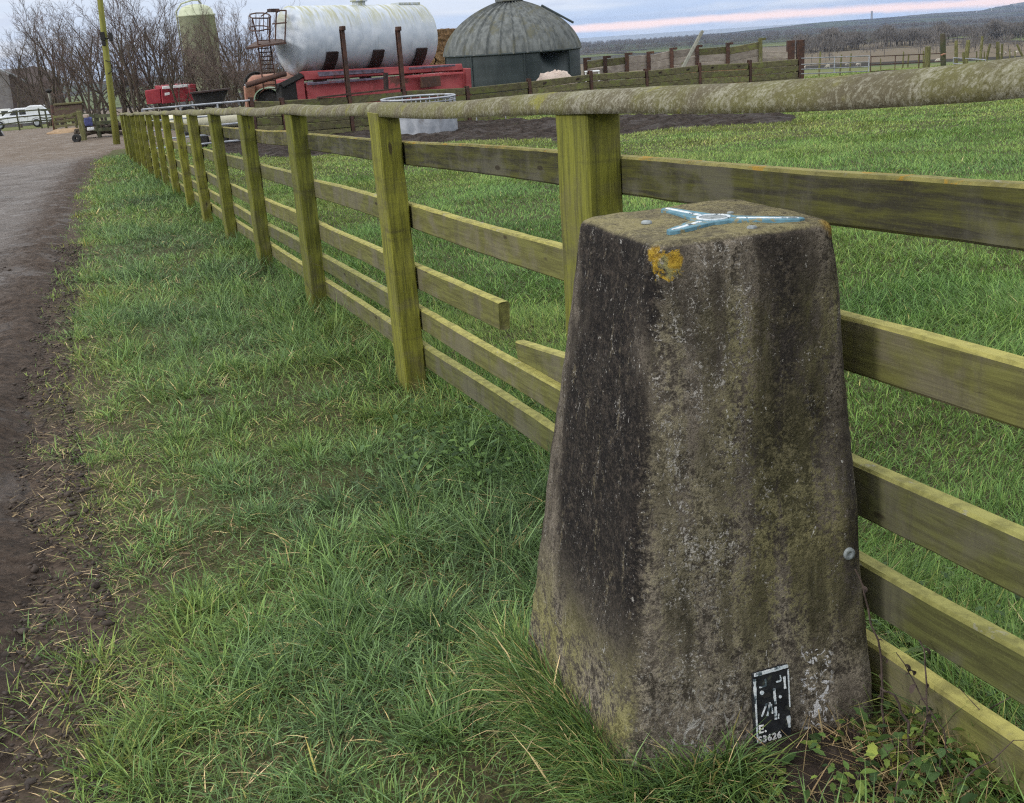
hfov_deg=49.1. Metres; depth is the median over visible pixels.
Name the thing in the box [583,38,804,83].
board wall
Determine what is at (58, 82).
bare tree
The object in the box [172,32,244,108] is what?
scrub bush
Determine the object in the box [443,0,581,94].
grain bin
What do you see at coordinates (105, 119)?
bare tree
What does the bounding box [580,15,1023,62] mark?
woodland
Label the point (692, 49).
leaning plank
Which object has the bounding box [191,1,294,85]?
bare tree
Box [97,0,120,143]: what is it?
utility pole
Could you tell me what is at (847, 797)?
broadleaf weed
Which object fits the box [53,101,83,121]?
board hoarding
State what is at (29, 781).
clods
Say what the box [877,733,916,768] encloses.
broadleaf weed
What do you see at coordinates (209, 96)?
dark skip
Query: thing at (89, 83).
bare tree
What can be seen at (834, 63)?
yard gate
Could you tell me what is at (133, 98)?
bare tree
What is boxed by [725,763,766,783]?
broadleaf weed
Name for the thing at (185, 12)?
green silo
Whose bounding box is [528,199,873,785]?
trig pillar
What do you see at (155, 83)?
scrub bush
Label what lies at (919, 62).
gate
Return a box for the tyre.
[72,134,80,141]
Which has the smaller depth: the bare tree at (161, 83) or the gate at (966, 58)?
the gate at (966, 58)
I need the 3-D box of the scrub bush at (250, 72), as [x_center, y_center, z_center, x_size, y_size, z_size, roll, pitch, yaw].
[-12.634,-15.934,56.064,4.839,4.074,6.398,-12,20,-23]
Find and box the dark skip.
[190,88,229,107]
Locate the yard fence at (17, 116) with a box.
[0,109,51,129]
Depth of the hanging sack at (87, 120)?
47.14 m
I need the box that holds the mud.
[209,112,796,157]
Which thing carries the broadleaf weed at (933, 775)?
on the ground at (896, 54)
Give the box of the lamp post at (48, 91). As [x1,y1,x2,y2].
[45,89,54,129]
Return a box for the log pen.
[82,112,119,137]
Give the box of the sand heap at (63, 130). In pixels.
[46,128,78,133]
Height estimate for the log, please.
0.284 m
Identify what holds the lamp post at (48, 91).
on the ground at (896, 54)
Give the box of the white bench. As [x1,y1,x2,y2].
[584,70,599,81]
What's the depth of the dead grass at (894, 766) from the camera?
2.29 m
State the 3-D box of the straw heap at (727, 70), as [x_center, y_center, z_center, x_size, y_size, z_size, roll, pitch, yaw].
[8.569,-13.791,49.294,6.786,1.779,3.244,-4,18,0]
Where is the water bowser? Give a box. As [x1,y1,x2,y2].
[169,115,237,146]
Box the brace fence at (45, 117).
[37,108,51,127]
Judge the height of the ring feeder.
1.058 m
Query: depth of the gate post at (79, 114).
46.78 m
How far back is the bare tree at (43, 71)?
92.67 m
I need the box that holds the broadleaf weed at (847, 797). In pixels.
[836,760,877,801]
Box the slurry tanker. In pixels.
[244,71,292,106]
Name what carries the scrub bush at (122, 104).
on the ground at (896, 54)
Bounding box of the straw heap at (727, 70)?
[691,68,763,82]
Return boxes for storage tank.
[245,0,437,129]
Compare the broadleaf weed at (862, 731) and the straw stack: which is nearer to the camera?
the broadleaf weed at (862, 731)
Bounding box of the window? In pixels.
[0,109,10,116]
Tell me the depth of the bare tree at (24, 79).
105.68 m
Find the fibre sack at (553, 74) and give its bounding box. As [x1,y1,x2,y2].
[536,70,571,91]
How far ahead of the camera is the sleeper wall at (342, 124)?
39.73 m
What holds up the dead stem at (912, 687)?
on the ground at (896, 54)
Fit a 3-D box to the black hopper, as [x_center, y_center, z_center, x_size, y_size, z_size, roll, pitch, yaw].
[-7.294,-10.140,36.845,0.836,1.241,1.034,-12,20,-23]
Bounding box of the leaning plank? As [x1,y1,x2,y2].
[681,30,703,66]
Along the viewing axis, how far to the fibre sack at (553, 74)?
43.13 m
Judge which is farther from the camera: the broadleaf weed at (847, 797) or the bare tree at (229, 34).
the bare tree at (229, 34)
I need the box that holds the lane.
[0,119,237,772]
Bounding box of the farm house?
[0,67,60,127]
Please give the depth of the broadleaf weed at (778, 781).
1.99 m
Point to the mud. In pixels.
(513, 128)
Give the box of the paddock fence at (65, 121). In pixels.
[52,114,77,128]
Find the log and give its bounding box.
[86,131,95,135]
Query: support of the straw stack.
on the ground at (896, 54)
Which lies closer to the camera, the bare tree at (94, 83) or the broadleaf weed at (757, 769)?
the broadleaf weed at (757, 769)
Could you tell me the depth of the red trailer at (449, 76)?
38.09 m
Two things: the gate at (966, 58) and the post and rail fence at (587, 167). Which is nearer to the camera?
the post and rail fence at (587, 167)
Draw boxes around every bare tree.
[0,0,87,124]
[0,25,51,127]
[0,29,56,126]
[10,0,99,123]
[20,0,158,120]
[36,0,156,121]
[51,26,119,120]
[64,0,194,119]
[71,0,216,110]
[73,0,159,111]
[120,0,209,109]
[157,17,226,109]
[162,24,232,107]
[180,0,270,107]
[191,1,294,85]
[198,0,275,106]
[231,8,283,79]
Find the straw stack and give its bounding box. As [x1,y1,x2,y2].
[414,28,455,74]
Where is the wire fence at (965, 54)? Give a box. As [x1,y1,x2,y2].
[818,36,1023,75]
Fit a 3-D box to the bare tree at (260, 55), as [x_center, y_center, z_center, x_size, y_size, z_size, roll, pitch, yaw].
[-13.110,-18.444,61.495,4.332,6.007,3.022,1,19,14]
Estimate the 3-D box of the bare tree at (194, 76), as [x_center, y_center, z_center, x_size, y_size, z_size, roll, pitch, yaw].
[-16.492,-17.589,59.533,4.262,5.382,5.634,-8,19,-13]
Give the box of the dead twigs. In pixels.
[205,223,1023,802]
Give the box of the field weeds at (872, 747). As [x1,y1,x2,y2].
[724,562,1023,802]
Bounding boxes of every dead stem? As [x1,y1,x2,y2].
[878,687,914,767]
[896,652,950,784]
[912,639,930,751]
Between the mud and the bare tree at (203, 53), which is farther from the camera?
the bare tree at (203, 53)
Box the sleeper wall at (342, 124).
[248,26,800,133]
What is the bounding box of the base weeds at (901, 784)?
[748,689,1023,802]
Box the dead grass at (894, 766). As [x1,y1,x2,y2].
[0,348,1019,802]
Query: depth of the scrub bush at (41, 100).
106.31 m
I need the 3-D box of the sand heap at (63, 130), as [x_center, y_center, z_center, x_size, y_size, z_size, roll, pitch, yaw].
[-22.331,-13.523,56.120,1.949,0.328,1.869,-15,21,-30]
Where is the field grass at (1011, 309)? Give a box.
[125,63,1023,802]
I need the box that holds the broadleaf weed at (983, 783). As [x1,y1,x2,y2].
[965,768,1001,800]
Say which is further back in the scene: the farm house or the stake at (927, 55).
the farm house
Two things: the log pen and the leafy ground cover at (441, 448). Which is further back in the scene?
the log pen
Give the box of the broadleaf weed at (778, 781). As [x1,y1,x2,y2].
[752,768,788,797]
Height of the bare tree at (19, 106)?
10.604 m
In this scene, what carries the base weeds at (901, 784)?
on the ground at (896, 54)
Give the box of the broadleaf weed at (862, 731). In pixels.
[836,719,880,744]
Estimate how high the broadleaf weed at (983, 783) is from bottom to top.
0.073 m
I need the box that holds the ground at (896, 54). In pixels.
[0,2,1023,802]
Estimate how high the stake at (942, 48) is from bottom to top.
1.782 m
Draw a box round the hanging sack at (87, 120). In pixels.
[83,114,93,130]
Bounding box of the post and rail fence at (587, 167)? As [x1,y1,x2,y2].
[119,57,1023,795]
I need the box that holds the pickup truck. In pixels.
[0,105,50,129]
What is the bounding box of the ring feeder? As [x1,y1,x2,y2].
[380,93,457,134]
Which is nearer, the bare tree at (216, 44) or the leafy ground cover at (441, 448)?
the leafy ground cover at (441, 448)
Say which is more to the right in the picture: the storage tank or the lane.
the storage tank
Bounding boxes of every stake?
[924,46,930,67]
[940,33,945,65]
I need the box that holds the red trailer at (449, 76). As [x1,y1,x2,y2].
[276,64,471,128]
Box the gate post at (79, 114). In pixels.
[70,111,86,140]
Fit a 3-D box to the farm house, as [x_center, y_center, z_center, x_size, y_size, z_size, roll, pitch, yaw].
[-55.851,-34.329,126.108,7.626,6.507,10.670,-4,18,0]
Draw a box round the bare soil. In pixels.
[688,727,936,802]
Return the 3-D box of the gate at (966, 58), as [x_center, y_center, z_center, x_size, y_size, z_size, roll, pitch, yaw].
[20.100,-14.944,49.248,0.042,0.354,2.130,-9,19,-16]
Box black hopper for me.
[275,73,303,100]
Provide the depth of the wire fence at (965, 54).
51.98 m
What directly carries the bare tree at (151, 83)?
on the ground at (896, 54)
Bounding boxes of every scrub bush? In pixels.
[11,69,79,125]
[84,48,162,119]
[116,59,194,118]
[168,39,283,107]
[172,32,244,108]
[198,46,281,117]
[227,38,306,117]
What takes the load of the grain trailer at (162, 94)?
on the lane
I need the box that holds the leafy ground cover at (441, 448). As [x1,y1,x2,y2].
[345,389,552,522]
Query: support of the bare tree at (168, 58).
on the ground at (896, 54)
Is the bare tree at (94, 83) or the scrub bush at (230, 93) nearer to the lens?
the scrub bush at (230, 93)
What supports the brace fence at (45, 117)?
on the lane
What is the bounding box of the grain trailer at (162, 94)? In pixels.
[145,83,195,110]
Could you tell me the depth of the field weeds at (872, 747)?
2.09 m
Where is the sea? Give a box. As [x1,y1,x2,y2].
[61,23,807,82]
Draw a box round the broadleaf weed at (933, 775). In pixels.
[914,748,956,789]
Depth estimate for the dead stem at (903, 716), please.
2.03 m
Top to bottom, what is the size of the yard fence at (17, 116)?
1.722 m
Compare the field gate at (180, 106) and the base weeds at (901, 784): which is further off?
the field gate at (180, 106)
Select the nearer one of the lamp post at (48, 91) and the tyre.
the tyre
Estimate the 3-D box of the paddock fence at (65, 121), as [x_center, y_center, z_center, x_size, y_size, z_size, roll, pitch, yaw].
[-23.093,-14.389,57.920,1.170,1.008,0.138,-4,18,0]
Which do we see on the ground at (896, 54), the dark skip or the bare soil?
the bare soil
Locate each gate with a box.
[141,99,256,148]
[801,55,869,73]
[870,53,939,71]
[953,57,985,63]
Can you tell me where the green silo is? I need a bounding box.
[175,0,220,107]
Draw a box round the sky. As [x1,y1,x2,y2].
[0,0,1023,74]
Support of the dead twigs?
on the ground at (896, 54)
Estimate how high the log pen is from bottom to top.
1.178 m
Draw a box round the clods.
[0,244,120,802]
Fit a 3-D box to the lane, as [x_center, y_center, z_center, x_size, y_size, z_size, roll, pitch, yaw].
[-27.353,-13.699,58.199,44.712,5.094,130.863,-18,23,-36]
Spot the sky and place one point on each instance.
(591, 18)
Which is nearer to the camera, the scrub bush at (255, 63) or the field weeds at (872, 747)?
the field weeds at (872, 747)
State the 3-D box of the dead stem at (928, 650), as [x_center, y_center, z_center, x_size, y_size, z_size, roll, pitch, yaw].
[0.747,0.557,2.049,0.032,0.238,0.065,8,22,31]

